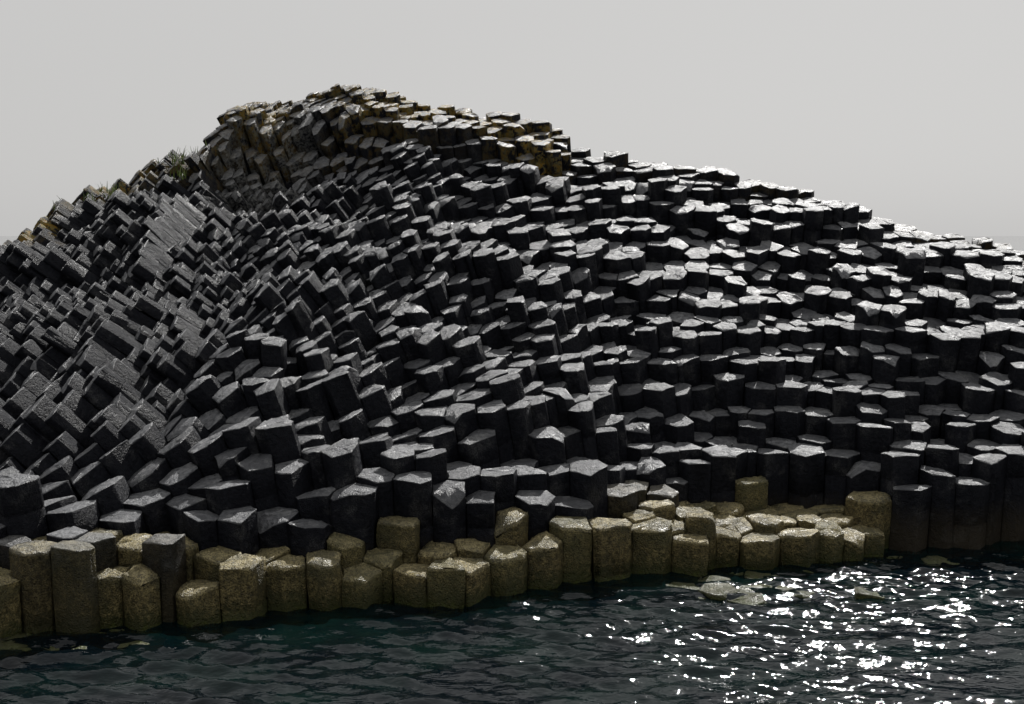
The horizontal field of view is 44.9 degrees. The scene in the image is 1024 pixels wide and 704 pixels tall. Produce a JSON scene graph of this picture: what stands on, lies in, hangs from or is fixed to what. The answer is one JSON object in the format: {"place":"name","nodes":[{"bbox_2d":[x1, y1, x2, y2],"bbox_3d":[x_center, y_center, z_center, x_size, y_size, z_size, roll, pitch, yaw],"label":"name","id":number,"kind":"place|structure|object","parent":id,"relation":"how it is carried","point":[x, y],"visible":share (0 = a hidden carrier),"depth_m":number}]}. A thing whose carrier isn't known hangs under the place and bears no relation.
{"place":"outdoors","nodes":[
{"label":"outdoors","id":0,"kind":"place"},
{"bbox_2d":[0,83,1023,650],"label":"basalt column hill","id":1,"kind":"structure","parent":0,"point":[344,345],"depth_m":16.82},
{"bbox_2d":[53,140,206,209],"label":"grass tufts","id":2,"kind":"object","parent":1,"relation":"on","point":[174,159],"visible":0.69,"depth_m":22.16},
{"bbox_2d":[0,236,1023,703],"bbox_3d":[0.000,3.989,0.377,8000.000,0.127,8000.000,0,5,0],"label":"sea water","id":3,"kind":"structure","parent":0,"point":[924,632],"depth_m":12.03},
{"bbox_2d":[0,0,1023,235],"label":"sky","id":4,"kind":"structure","parent":0,"point":[909,112]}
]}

